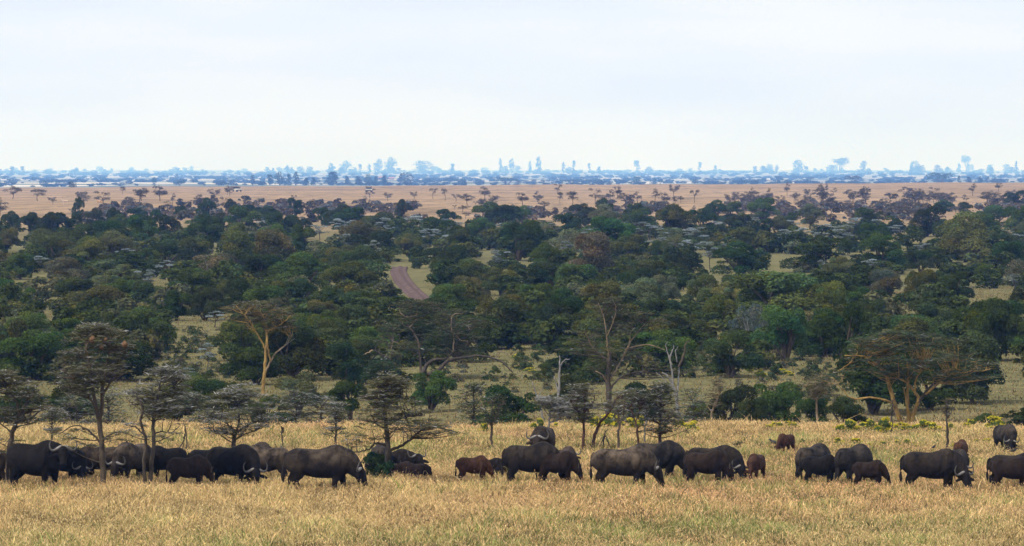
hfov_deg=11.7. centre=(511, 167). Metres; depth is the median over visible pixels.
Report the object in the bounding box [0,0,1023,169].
sky
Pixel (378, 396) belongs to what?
thorn tree
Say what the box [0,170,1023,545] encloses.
ground
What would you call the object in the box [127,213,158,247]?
bushy tree
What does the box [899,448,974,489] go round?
cape buffalo
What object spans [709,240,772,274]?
bushy tree
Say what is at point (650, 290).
bushy tree
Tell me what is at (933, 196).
plain thorn tree
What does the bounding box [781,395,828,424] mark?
bushy tree
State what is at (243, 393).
thorn tree
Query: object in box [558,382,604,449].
thorn tree
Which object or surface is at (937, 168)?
distant tree
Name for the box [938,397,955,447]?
thorn tree
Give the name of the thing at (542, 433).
cape buffalo
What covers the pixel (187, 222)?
bushy tree
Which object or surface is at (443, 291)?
bushy tree
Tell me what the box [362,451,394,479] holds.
green shrub
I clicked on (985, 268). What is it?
bushy tree
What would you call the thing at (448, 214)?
bushy tree
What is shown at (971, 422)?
yellow flower bush
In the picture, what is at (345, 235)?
silver thorn tree
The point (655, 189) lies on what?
plain thorn tree
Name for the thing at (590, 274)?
bushy tree
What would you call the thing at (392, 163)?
distant tree
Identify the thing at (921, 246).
silver thorn tree
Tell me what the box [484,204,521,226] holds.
bushy tree
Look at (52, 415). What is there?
thorn tree
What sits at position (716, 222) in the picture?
silver thorn tree
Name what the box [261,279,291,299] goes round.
bushy tree
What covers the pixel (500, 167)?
distant tree
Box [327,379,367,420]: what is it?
bushy tree
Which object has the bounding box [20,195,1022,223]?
plain scrub
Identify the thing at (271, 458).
cape buffalo
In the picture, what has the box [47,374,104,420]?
bushy tree
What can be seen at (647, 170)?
distant tree
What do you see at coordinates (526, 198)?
plain thorn tree
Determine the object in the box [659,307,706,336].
bushy tree
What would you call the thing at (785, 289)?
bushy tree
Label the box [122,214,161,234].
bushy tree
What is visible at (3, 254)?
bushy tree
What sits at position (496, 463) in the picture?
cape buffalo
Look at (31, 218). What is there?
bushy tree
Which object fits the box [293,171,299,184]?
distant tree
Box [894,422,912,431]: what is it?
yellow flower bush
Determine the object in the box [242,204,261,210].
bushy tree
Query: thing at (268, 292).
bushy tree
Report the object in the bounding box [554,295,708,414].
forked acacia
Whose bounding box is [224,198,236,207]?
bushy tree
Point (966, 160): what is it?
distant tree
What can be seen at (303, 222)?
bushy tree
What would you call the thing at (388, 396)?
bushy tree
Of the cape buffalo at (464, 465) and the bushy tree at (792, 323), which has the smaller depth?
the cape buffalo at (464, 465)
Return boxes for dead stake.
[280,426,283,447]
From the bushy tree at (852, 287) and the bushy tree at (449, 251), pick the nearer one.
the bushy tree at (852, 287)
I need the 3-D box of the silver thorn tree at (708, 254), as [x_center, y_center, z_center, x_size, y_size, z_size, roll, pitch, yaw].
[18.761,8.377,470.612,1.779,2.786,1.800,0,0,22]
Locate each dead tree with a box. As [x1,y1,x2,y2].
[532,383,544,422]
[554,355,568,421]
[656,340,689,420]
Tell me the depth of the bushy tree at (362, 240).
496.10 m
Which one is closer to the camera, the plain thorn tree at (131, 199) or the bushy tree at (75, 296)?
the bushy tree at (75, 296)
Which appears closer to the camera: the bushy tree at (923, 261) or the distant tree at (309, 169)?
the bushy tree at (923, 261)
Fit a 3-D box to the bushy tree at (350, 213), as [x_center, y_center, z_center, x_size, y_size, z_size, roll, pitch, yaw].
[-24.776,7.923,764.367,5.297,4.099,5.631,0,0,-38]
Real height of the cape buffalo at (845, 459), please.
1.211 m
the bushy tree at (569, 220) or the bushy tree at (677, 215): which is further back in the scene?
the bushy tree at (569, 220)
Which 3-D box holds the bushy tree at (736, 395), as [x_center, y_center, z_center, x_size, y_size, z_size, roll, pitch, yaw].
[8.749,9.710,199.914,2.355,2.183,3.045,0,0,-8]
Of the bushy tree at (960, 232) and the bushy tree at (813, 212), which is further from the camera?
the bushy tree at (813, 212)
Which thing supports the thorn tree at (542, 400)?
on the ground at (24, 202)
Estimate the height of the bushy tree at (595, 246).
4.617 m
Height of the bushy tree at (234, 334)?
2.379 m
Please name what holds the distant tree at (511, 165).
on the ground at (24, 202)
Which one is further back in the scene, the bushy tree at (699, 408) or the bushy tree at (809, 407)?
the bushy tree at (699, 408)
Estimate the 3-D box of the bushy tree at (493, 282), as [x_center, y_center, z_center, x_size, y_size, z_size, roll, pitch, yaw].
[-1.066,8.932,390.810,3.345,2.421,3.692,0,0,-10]
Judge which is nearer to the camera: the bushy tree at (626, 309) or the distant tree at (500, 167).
the bushy tree at (626, 309)
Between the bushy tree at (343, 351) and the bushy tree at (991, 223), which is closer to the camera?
the bushy tree at (343, 351)
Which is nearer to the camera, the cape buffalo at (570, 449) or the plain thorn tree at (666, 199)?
the cape buffalo at (570, 449)
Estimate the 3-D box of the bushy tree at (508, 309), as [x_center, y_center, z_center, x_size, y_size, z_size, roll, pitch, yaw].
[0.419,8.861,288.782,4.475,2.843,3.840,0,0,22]
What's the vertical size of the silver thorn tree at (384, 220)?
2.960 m
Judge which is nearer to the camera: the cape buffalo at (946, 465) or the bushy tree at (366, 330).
the cape buffalo at (946, 465)
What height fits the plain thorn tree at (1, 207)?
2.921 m
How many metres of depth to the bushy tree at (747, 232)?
551.07 m
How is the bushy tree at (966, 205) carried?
on the ground at (24, 202)
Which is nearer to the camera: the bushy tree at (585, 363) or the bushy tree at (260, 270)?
the bushy tree at (585, 363)
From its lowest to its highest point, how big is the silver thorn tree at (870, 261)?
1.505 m
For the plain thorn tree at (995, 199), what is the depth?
1085.37 m
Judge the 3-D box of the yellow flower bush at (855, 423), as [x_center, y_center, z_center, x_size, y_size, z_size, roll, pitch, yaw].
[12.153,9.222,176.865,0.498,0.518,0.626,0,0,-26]
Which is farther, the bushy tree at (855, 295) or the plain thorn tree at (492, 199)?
the plain thorn tree at (492, 199)
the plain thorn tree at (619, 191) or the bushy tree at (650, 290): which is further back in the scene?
the plain thorn tree at (619, 191)
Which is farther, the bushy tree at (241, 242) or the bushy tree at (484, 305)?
the bushy tree at (241, 242)
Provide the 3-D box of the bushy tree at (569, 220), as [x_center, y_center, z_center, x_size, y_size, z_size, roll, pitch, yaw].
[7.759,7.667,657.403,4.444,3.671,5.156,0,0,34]
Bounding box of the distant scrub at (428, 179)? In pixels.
[0,169,1023,186]
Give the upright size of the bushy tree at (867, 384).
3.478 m
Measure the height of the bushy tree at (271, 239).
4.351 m
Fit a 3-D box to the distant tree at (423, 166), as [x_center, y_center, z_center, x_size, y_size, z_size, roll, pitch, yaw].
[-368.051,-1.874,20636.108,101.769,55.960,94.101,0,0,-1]
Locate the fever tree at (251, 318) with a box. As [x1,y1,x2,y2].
[219,299,300,395]
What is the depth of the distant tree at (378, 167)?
20714.40 m
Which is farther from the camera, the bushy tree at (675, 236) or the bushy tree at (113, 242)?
the bushy tree at (675, 236)
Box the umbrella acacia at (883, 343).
[817,328,1003,422]
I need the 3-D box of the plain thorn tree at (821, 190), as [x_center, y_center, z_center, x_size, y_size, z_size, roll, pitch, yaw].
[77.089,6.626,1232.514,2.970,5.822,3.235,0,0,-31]
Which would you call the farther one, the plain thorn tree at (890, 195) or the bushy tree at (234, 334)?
the plain thorn tree at (890, 195)
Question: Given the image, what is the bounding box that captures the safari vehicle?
[233,186,240,191]
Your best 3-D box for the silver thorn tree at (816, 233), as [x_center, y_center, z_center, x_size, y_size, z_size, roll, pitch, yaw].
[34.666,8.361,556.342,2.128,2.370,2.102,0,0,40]
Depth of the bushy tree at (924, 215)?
667.58 m
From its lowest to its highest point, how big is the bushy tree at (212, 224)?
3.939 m
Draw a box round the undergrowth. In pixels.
[0,212,1023,383]
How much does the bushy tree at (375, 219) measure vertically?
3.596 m
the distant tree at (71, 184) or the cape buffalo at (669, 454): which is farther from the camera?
the distant tree at (71, 184)
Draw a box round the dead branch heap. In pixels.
[597,429,609,445]
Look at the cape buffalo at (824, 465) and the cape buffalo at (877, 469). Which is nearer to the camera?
the cape buffalo at (877, 469)
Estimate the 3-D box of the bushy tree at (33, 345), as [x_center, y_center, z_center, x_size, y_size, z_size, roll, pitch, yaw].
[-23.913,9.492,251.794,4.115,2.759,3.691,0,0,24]
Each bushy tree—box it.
[0,210,21,227]
[0,227,21,250]
[0,243,8,252]
[0,251,12,267]
[0,276,35,295]
[0,316,30,359]
[0,328,76,379]
[0,384,58,425]
[4,310,55,334]
[6,253,35,279]
[18,211,40,231]
[24,228,68,250]
[30,232,77,259]
[33,328,68,346]
[36,212,64,231]
[43,256,91,282]
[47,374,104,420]
[52,276,94,297]
[52,317,82,331]
[55,223,93,241]
[59,327,101,349]
[65,213,82,229]
[67,285,132,310]
[71,197,84,217]
[73,235,112,268]
[75,339,159,380]
[80,219,130,240]
[84,209,105,226]
[89,258,141,285]
[99,229,139,254]
[99,278,142,300]
[101,310,143,326]
[106,206,120,219]
[110,213,127,225]
[116,305,176,343]
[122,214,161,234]
[126,207,148,216]
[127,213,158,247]
[129,279,166,301]
[138,248,160,263]
[144,384,196,421]
[148,240,192,268]
[149,209,160,221]
[155,214,183,231]
[155,288,192,320]
[155,334,174,351]
[166,237,211,260]
[166,324,178,336]
[167,267,211,287]
[173,205,187,219]
[174,372,207,398]
[177,283,210,308]
[183,214,209,230]
[183,215,225,245]
[185,253,237,279]
[186,286,229,320]
[188,377,233,418]
[195,197,216,214]
[205,320,264,354]
[211,230,259,268]
[212,212,233,227]
[215,279,251,298]
[216,222,246,250]
[218,346,279,383]
[221,276,251,313]
[221,381,248,412]
[223,205,261,230]
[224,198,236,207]
[240,394,293,423]
[241,285,284,318]
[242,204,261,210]
[243,253,280,281]
[244,317,287,339]
[248,233,279,251]
[253,228,297,261]
[256,321,328,377]
[257,205,278,220]
[258,224,293,236]
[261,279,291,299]
[264,211,299,223]
[264,250,330,289]
[271,371,332,413]
[279,313,308,332]
[284,224,316,250]
[286,197,303,214]
[288,218,314,237]
[290,277,317,297]
[300,318,348,346]
[303,299,336,315]
[306,310,348,331]
[312,206,333,225]
[313,286,341,296]
[316,259,381,289]
[324,204,358,222]
[324,243,360,255]
[324,339,372,383]
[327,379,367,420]
[331,207,364,229]
[333,304,369,327]
[338,245,384,273]
[338,333,387,367]
[339,220,384,245]
[340,289,392,309]
[344,325,400,349]
[345,229,399,257]
[360,211,406,232]
[369,385,401,405]
[383,310,436,345]
[394,199,412,217]
[395,232,421,256]
[409,296,448,315]
[410,370,458,411]
[418,216,456,234]
[421,317,494,361]
[423,244,472,267]
[429,257,457,280]
[429,282,478,306]
[432,308,492,343]
[435,209,461,226]
[443,224,475,253]
[443,258,496,285]
[453,274,490,299]
[464,217,495,236]
[469,382,541,424]
[471,201,509,223]
[474,294,525,319]
[481,267,519,294]
[483,296,549,342]
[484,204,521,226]
[498,219,547,260]
[514,205,531,223]
[517,282,570,300]
[525,260,566,287]
[526,222,553,235]
[529,242,560,264]
[533,301,590,347]
[534,363,554,378]
[544,228,585,253]
[544,286,585,329]
[546,373,590,418]
[551,212,582,231]
[552,262,605,288]
[562,317,610,345]
[565,229,615,278]
[568,203,595,225]
[579,340,624,374]
[580,280,623,312]
[581,302,647,341]
[587,215,636,241]
[588,202,623,231]
[595,198,613,211]
[608,233,651,261]
[616,266,650,286]
[620,202,650,226]
[621,258,666,279]
[622,209,659,235]
[622,277,669,300]
[622,381,672,421]
[631,329,698,371]
[641,299,685,323]
[642,274,681,299]
[652,239,667,255]
[653,202,696,234]
[659,227,689,247]
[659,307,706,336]
[663,250,704,273]
[680,273,718,302]
[682,401,719,419]
[685,208,717,232]
[700,384,757,421]
[701,199,728,221]
[701,293,739,326]
[702,331,766,377]
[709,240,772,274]
[710,281,760,299]
[719,200,744,220]
[719,273,743,286]
[722,214,752,229]
[727,303,767,340]
[728,268,831,315]
[729,226,775,249]
[737,397,770,422]
[746,197,781,218]
[746,303,809,360]
[753,380,802,422]
[764,310,813,325]
[767,214,792,233]
[779,235,852,269]
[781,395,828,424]
[783,212,800,225]
[794,306,843,356]
[798,203,824,224]
[809,279,847,309]
[812,301,873,361]
[816,275,858,290]
[817,302,867,327]
[820,255,856,272]
[827,396,867,423]
[835,344,921,413]
[844,286,869,301]
[845,207,894,224]
[857,222,891,250]
[858,232,906,269]
[859,298,887,317]
[862,267,903,294]
[880,315,894,328]
[887,315,944,362]
[888,313,941,340]
[899,358,960,408]
[903,269,937,298]
[904,250,937,271]
[904,299,957,323]
[906,204,947,236]
[932,224,948,244]
[933,199,957,212]
[933,209,997,261]
[939,271,975,304]
[941,329,1006,403]
[950,296,1023,337]
[958,202,973,211]
[962,296,1023,359]
[970,213,1003,239]
[972,263,1002,285]
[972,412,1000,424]
[974,205,1010,226]
[991,230,1017,245]
[991,239,1023,266]
[999,407,1023,425]
[1002,190,1023,203]
[1002,205,1023,230]
[1002,258,1023,285]
[1008,287,1023,314]
[1009,321,1023,350]
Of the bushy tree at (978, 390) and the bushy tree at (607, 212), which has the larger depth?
the bushy tree at (607, 212)
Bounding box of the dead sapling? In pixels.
[179,425,189,451]
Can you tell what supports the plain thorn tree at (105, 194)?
on the ground at (24, 202)
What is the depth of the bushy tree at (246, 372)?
247.20 m
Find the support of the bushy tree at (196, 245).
on the ground at (24, 202)
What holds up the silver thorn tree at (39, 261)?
on the ground at (24, 202)
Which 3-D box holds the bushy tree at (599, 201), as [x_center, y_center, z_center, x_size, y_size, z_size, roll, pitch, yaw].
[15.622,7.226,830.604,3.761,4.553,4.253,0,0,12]
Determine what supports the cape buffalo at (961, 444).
on the ground at (24, 202)
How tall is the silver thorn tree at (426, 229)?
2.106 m
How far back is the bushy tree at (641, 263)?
401.03 m
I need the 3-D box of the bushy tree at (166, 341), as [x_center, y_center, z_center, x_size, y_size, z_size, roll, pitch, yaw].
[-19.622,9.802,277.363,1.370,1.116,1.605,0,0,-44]
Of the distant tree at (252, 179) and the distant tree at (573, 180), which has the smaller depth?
the distant tree at (252, 179)
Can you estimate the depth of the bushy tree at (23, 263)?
435.29 m
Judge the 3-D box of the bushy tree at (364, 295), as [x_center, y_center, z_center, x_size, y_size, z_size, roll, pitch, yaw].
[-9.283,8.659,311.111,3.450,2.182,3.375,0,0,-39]
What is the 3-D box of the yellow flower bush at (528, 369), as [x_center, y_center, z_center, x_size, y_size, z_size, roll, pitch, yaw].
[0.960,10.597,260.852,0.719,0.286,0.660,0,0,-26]
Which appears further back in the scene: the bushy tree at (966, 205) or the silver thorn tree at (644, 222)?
the bushy tree at (966, 205)
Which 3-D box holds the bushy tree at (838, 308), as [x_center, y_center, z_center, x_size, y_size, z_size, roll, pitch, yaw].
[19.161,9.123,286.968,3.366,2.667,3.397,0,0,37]
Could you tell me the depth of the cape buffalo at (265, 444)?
152.16 m
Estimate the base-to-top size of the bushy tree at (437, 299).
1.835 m
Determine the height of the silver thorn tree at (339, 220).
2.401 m
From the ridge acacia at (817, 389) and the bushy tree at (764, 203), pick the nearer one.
the ridge acacia at (817, 389)
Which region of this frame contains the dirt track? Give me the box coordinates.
[390,266,428,302]
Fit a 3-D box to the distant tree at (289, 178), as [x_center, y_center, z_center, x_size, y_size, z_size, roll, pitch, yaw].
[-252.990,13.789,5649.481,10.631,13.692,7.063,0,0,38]
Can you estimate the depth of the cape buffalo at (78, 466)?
148.77 m
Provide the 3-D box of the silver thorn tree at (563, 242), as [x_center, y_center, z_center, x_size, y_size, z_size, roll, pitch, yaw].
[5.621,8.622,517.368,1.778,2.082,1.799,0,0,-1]
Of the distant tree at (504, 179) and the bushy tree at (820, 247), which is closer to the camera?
the bushy tree at (820, 247)
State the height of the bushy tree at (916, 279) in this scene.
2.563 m
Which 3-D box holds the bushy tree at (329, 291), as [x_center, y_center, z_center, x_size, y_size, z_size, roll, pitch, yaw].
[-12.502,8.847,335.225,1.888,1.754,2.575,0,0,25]
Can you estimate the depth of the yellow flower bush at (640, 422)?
176.73 m
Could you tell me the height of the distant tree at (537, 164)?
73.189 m
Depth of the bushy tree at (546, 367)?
252.86 m
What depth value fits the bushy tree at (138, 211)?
853.10 m
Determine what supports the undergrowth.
on the ground at (24, 202)
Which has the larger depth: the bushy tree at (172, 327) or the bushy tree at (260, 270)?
the bushy tree at (260, 270)
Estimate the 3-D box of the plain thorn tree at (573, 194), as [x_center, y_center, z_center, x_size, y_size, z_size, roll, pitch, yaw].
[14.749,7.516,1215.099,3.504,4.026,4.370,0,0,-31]
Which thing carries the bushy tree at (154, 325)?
on the ground at (24, 202)
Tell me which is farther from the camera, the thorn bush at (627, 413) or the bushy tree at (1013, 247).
the bushy tree at (1013, 247)
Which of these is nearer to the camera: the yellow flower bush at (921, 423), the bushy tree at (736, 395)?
the yellow flower bush at (921, 423)
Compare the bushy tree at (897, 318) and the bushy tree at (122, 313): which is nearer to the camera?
the bushy tree at (897, 318)
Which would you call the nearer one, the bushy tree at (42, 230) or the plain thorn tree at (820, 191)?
the bushy tree at (42, 230)
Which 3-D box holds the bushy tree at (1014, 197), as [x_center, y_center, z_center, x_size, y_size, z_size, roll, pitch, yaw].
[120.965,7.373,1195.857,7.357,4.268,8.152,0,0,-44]
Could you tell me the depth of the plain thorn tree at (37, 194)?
1422.62 m
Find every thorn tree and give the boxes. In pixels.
[0,201,9,211]
[0,369,59,484]
[3,186,21,198]
[31,188,46,200]
[34,255,49,271]
[36,406,67,439]
[43,321,138,484]
[75,192,87,199]
[93,190,109,202]
[113,363,193,483]
[123,197,133,204]
[133,188,149,200]
[134,269,155,281]
[135,189,149,201]
[151,185,167,196]
[155,260,174,271]
[193,194,202,202]
[194,381,280,447]
[197,343,215,367]
[205,311,225,325]
[207,189,220,194]
[224,187,233,193]
[312,224,328,239]
[320,401,351,444]
[329,218,356,226]
[335,371,468,477]
[341,233,361,247]
[362,240,381,256]
[373,217,393,228]
[404,215,422,223]
[418,228,439,244]
[441,218,464,227]
[457,194,475,204]
[474,393,508,447]
[478,186,490,195]
[488,195,499,200]
[491,250,510,265]
[516,192,528,204]
[531,395,580,427]
[558,241,573,249]
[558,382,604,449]
[565,191,577,204]
[588,188,601,201]
[592,391,634,447]
[597,193,612,198]
[605,399,629,448]
[613,186,622,196]
[616,193,634,203]
[624,387,654,443]
[633,380,690,442]
[637,221,661,239]
[642,404,648,442]
[644,237,672,246]
[651,187,659,197]
[657,227,676,241]
[658,192,669,200]
[669,185,679,195]
[678,239,707,249]
[683,227,708,237]
[702,219,727,224]
[702,242,718,268]
[724,194,736,201]
[745,188,755,197]
[778,227,813,232]
[795,199,809,205]
[804,190,817,194]
[814,232,829,240]
[815,185,828,196]
[817,184,829,202]
[821,202,835,210]
[822,224,839,231]
[823,193,835,200]
[833,225,853,237]
[843,189,862,202]
[846,217,881,224]
[859,187,870,196]
[861,259,878,266]
[876,198,889,204]
[883,193,897,198]
[889,225,903,232]
[898,187,913,197]
[898,206,914,217]
[899,194,909,202]
[910,195,922,201]
[913,243,930,249]
[930,193,947,200]
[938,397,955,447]
[943,192,957,201]
[956,203,966,211]
[968,183,975,195]
[980,192,1004,203]
[981,191,990,198]
[1001,274,1021,287]
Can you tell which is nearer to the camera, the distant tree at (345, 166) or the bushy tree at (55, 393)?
the bushy tree at (55, 393)
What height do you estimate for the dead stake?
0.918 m
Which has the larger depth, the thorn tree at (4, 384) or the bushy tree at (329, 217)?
the bushy tree at (329, 217)
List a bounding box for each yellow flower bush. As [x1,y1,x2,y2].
[478,421,488,432]
[523,367,535,370]
[529,418,543,428]
[586,416,604,426]
[600,413,617,427]
[625,418,638,429]
[636,415,643,428]
[674,420,688,427]
[686,420,699,429]
[755,368,766,376]
[765,421,782,428]
[783,421,799,427]
[833,418,854,431]
[849,438,862,445]
[850,421,861,433]
[858,418,877,430]
[873,416,897,433]
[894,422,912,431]
[910,419,927,429]
[924,421,945,433]
[963,418,975,428]
[984,415,1005,428]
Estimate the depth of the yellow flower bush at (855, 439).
166.53 m
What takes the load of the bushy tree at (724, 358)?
on the ground at (24, 202)
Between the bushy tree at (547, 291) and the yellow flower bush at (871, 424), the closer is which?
the yellow flower bush at (871, 424)
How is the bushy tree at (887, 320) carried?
on the ground at (24, 202)
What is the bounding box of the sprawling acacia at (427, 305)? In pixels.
[363,298,512,379]
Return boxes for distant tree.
[67,181,76,186]
[96,166,103,171]
[250,175,254,184]
[266,174,273,183]
[274,172,285,184]
[285,174,291,184]
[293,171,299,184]
[297,166,304,172]
[305,166,312,172]
[323,171,337,184]
[336,167,343,172]
[339,160,351,172]
[344,176,349,184]
[355,176,361,184]
[364,175,373,185]
[374,159,383,171]
[381,175,387,185]
[383,157,396,172]
[398,172,413,184]
[412,160,433,173]
[494,177,517,183]
[499,158,502,172]
[508,158,514,172]
[535,156,540,171]
[562,179,583,182]
[565,167,571,172]
[633,160,640,170]
[644,167,654,172]
[792,160,803,172]
[831,157,848,172]
[844,175,861,180]
[860,160,866,172]
[910,161,919,171]
[917,165,925,172]
[926,172,953,181]
[934,165,940,173]
[961,155,970,171]
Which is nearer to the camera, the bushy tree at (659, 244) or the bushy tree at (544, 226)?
the bushy tree at (659, 244)
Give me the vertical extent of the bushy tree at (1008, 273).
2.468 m
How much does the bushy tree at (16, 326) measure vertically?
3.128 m
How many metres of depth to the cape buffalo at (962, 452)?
148.64 m
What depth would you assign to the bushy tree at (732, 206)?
850.93 m
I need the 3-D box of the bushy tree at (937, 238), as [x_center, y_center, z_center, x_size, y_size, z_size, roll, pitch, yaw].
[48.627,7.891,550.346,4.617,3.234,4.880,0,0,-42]
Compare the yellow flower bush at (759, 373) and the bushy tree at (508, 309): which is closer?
the yellow flower bush at (759, 373)
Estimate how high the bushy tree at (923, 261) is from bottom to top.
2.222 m
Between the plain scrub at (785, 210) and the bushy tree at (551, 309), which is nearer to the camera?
the bushy tree at (551, 309)
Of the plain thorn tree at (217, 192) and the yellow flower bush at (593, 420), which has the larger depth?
the plain thorn tree at (217, 192)
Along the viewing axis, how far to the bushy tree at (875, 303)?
314.17 m
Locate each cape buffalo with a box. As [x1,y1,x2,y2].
[0,450,5,480]
[6,439,77,485]
[49,447,92,480]
[72,444,124,476]
[105,442,150,479]
[140,445,186,477]
[165,454,214,484]
[187,446,225,476]
[206,444,267,484]
[235,444,288,479]
[256,442,281,472]
[281,445,368,488]
[364,448,428,472]
[370,442,391,465]
[391,460,431,476]
[455,455,494,482]
[489,457,519,474]
[501,441,564,483]
[526,426,555,445]
[535,451,582,482]
[559,446,580,471]
[589,445,664,486]
[635,440,686,477]
[682,450,734,483]
[684,445,747,480]
[744,453,765,478]
[774,433,794,450]
[795,443,830,480]
[800,454,845,483]
[834,443,880,483]
[851,460,890,485]
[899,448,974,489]
[953,439,968,455]
[953,449,973,477]
[986,453,1023,484]
[989,456,1023,486]
[993,424,1019,450]
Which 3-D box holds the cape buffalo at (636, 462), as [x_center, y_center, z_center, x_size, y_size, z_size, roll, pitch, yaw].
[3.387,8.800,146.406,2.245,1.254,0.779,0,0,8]
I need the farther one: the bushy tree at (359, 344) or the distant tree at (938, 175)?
the distant tree at (938, 175)
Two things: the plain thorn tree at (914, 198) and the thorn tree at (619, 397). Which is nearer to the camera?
the thorn tree at (619, 397)
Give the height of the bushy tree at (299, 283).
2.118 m
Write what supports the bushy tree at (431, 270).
on the ground at (24, 202)
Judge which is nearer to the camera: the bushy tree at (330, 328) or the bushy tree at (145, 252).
the bushy tree at (330, 328)
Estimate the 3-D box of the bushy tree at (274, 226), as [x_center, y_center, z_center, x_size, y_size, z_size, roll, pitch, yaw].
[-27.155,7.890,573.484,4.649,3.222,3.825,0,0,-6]
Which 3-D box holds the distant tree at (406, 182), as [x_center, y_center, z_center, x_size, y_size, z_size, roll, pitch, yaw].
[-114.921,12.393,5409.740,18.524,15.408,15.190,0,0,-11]
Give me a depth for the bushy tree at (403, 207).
892.78 m
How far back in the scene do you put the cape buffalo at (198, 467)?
145.49 m
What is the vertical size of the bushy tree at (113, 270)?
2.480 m
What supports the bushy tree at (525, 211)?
on the ground at (24, 202)
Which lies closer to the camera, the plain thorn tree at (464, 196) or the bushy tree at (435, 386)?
the bushy tree at (435, 386)
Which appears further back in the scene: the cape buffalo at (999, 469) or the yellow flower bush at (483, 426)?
the yellow flower bush at (483, 426)
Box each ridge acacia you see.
[359,356,400,420]
[453,382,492,424]
[704,373,731,420]
[796,373,838,424]
[886,400,898,427]
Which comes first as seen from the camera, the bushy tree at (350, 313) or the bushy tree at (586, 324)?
the bushy tree at (586, 324)
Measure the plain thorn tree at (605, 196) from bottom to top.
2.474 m
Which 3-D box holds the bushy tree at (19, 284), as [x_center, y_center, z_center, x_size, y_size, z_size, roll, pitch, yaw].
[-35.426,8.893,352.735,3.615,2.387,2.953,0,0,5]
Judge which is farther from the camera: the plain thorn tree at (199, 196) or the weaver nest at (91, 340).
the plain thorn tree at (199, 196)
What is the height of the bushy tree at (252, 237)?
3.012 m
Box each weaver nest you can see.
[89,335,94,343]
[122,341,127,347]
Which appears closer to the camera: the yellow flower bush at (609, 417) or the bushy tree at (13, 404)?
the yellow flower bush at (609, 417)
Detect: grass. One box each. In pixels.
[0,412,1023,545]
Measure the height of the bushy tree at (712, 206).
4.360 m
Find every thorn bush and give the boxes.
[40,395,98,424]
[84,386,128,425]
[174,391,223,422]
[266,388,325,423]
[292,393,350,422]
[595,390,653,424]
[665,388,718,422]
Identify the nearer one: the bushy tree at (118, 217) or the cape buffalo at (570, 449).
the cape buffalo at (570, 449)
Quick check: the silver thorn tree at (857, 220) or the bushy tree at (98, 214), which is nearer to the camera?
the silver thorn tree at (857, 220)
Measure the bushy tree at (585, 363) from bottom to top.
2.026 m
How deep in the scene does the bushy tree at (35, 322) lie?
276.30 m
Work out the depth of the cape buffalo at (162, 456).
150.68 m
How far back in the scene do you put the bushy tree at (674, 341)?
259.20 m
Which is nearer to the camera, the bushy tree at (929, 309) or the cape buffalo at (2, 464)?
the cape buffalo at (2, 464)
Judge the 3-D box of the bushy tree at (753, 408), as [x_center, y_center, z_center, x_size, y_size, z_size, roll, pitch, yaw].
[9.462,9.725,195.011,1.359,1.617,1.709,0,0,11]
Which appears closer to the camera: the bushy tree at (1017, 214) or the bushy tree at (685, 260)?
the bushy tree at (685, 260)
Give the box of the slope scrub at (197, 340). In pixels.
[128,325,863,402]
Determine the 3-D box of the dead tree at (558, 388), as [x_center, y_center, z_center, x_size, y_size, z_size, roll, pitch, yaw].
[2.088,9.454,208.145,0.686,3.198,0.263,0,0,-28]
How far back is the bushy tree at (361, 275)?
369.30 m
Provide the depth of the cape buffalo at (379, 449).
150.36 m
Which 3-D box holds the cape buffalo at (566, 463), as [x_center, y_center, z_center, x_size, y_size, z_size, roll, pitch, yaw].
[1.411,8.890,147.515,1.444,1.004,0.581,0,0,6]
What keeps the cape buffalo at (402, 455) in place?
on the ground at (24, 202)
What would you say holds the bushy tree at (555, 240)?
on the ground at (24, 202)
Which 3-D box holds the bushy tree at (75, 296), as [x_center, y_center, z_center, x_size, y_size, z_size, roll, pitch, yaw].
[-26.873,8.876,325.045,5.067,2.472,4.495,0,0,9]
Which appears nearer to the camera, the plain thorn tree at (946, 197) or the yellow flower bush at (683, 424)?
the yellow flower bush at (683, 424)
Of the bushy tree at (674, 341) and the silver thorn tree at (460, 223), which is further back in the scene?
the silver thorn tree at (460, 223)
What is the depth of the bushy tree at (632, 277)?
373.25 m
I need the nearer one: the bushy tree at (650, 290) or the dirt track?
the bushy tree at (650, 290)
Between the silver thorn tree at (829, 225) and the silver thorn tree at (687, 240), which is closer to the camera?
the silver thorn tree at (687, 240)
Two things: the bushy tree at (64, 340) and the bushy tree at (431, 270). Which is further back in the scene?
the bushy tree at (431, 270)
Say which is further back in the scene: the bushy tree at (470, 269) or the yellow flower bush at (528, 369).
the bushy tree at (470, 269)
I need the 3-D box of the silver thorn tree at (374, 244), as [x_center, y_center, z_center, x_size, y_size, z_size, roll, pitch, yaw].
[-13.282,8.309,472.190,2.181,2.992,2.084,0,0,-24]
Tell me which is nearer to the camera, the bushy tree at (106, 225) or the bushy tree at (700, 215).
the bushy tree at (106, 225)
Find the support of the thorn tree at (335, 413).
on the ground at (24, 202)
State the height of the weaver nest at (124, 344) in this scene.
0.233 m
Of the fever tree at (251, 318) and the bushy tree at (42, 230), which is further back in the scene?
the bushy tree at (42, 230)
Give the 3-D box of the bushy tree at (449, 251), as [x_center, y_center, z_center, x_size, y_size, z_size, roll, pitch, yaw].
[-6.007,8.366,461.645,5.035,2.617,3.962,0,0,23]
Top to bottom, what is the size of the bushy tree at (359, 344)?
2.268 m
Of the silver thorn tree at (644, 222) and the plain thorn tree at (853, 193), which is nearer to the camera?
the silver thorn tree at (644, 222)
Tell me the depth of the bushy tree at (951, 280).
339.81 m
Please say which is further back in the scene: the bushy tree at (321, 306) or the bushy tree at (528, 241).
the bushy tree at (528, 241)

